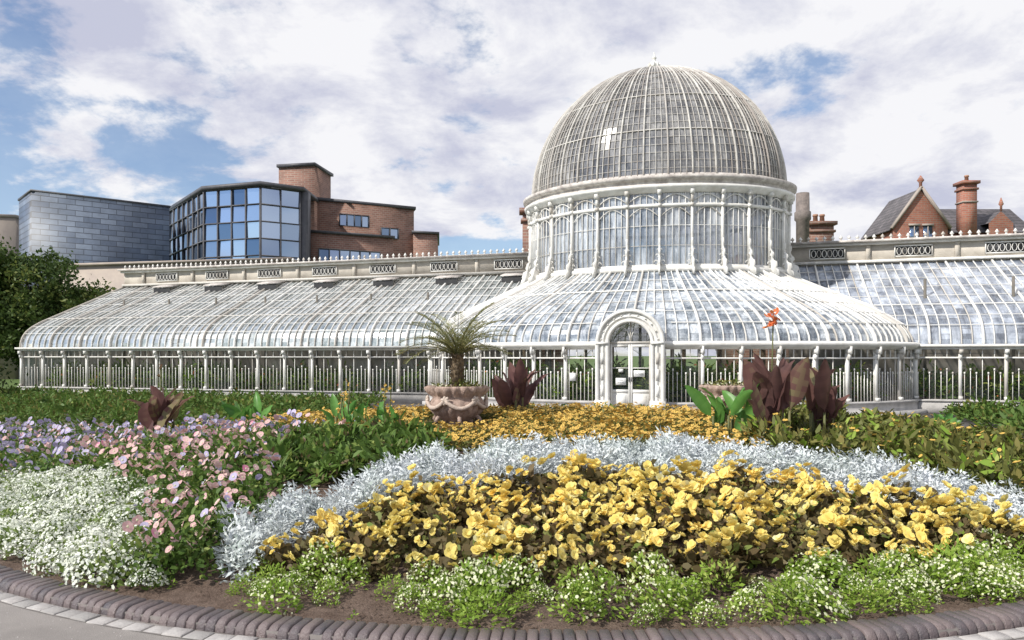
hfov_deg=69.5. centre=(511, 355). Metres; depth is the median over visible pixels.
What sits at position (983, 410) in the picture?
border shrubs
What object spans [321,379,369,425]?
canna plant
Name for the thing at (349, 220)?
windows
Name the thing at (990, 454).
shrubby flower border
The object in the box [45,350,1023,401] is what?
glasshouse plants
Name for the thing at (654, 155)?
glass panes
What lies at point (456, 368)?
palm tree
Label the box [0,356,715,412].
ground
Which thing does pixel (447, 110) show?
sky
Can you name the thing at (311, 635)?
edging mortar
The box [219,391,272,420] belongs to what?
canna plant
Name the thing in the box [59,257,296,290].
garden wall
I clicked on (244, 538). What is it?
silver dusty miller bed
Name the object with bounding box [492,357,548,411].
canna plant
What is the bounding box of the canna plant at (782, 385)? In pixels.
[735,307,809,433]
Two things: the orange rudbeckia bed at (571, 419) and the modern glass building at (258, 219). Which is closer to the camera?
the orange rudbeckia bed at (571, 419)
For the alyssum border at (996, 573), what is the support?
on the flower bed soil
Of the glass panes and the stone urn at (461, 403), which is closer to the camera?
the stone urn at (461, 403)
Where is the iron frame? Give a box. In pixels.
[14,52,1023,415]
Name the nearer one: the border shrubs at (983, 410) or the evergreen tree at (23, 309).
the border shrubs at (983, 410)
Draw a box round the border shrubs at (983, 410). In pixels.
[938,395,1023,434]
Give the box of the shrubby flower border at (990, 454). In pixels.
[729,400,1023,499]
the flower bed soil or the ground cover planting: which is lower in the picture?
the flower bed soil
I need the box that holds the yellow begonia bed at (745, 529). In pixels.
[250,449,1023,600]
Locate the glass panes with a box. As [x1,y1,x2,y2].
[22,67,1023,386]
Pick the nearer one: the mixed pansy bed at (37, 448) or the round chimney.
the mixed pansy bed at (37, 448)
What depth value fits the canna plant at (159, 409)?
14.63 m
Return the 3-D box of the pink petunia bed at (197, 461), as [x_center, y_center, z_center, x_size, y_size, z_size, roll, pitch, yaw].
[-3.662,1.389,8.996,2.736,1.060,6.603,0,0,-34]
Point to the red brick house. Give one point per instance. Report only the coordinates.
(919, 212)
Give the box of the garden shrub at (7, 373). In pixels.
[0,353,28,392]
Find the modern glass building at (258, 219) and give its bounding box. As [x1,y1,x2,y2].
[18,181,318,378]
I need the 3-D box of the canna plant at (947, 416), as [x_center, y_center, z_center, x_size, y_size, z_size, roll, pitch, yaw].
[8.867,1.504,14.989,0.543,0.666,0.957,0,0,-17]
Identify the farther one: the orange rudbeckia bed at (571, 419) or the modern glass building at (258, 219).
the modern glass building at (258, 219)
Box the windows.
[318,213,398,260]
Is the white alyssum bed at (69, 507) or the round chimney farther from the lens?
the round chimney
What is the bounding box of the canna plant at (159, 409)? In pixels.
[126,364,194,437]
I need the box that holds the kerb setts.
[0,592,1023,639]
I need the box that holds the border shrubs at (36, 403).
[0,384,386,429]
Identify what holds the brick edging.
on the ground
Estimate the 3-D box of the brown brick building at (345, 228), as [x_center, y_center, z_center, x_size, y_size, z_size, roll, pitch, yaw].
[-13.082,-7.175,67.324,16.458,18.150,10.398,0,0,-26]
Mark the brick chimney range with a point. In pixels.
(821, 228)
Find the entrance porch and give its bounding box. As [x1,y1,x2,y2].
[594,309,665,409]
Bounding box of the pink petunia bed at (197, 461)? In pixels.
[71,413,289,589]
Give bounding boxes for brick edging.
[0,564,1023,639]
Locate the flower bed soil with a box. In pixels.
[0,417,1023,632]
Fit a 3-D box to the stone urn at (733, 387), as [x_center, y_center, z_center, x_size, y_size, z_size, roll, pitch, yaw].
[4.750,1.000,16.399,1.229,0.960,1.162,0,0,0]
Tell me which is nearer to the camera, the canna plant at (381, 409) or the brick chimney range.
the canna plant at (381, 409)
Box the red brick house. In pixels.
[861,175,1023,239]
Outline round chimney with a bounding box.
[794,192,810,241]
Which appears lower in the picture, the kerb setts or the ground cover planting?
the kerb setts
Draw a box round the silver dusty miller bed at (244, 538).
[212,426,1023,583]
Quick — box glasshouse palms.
[498,274,780,401]
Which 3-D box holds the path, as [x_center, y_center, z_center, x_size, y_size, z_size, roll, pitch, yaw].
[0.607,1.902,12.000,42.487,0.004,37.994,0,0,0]
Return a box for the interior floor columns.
[123,276,1014,401]
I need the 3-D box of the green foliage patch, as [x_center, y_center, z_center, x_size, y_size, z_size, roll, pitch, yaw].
[-2.287,1.257,10.011,3.142,0.858,3.059,0,0,0]
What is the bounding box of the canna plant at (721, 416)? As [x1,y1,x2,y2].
[684,384,758,436]
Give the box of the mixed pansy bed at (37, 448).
[0,409,349,478]
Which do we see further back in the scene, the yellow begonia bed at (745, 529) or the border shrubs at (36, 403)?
the border shrubs at (36, 403)
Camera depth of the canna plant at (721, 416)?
11.45 m
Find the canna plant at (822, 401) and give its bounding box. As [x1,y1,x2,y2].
[805,358,849,438]
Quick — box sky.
[0,0,1023,355]
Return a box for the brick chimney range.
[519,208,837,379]
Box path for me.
[0,403,1023,639]
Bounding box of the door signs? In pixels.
[570,369,644,384]
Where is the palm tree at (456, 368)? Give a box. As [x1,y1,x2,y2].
[394,302,516,386]
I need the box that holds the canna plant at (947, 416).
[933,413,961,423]
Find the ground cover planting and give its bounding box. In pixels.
[367,402,659,414]
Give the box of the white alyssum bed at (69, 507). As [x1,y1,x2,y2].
[0,463,182,591]
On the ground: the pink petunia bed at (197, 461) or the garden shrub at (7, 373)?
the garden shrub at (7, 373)
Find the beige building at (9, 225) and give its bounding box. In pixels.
[0,214,18,378]
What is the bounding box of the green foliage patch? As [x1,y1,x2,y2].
[213,410,458,488]
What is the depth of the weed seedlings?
5.36 m
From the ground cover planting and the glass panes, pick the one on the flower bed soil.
the ground cover planting
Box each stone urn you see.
[424,377,489,425]
[698,379,751,411]
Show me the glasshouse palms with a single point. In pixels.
(719, 354)
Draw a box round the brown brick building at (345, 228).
[276,162,438,260]
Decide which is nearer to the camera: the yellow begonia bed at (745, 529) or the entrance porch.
the yellow begonia bed at (745, 529)
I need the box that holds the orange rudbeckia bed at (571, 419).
[171,401,771,456]
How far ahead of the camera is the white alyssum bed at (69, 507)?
7.16 m
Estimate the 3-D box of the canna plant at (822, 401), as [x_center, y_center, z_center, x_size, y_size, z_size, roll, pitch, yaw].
[4.988,0.731,11.719,0.852,1.371,1.312,0,0,0]
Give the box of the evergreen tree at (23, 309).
[0,234,116,370]
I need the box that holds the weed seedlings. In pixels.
[51,564,920,630]
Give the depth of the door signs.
22.96 m
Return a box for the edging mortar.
[0,589,1023,639]
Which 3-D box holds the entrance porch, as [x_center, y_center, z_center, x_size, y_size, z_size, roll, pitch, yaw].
[3.765,0.237,23.203,2.400,3.326,2.200,0,0,17]
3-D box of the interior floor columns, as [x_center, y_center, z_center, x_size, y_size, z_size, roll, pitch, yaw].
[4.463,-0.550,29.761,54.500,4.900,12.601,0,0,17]
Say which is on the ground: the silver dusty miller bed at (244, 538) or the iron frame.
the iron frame
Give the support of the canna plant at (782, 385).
on the flower bed soil
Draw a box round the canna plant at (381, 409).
[376,383,406,428]
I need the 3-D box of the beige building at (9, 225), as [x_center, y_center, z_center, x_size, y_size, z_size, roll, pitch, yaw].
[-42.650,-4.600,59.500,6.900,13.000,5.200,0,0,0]
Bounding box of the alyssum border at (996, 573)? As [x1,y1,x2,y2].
[223,526,1023,630]

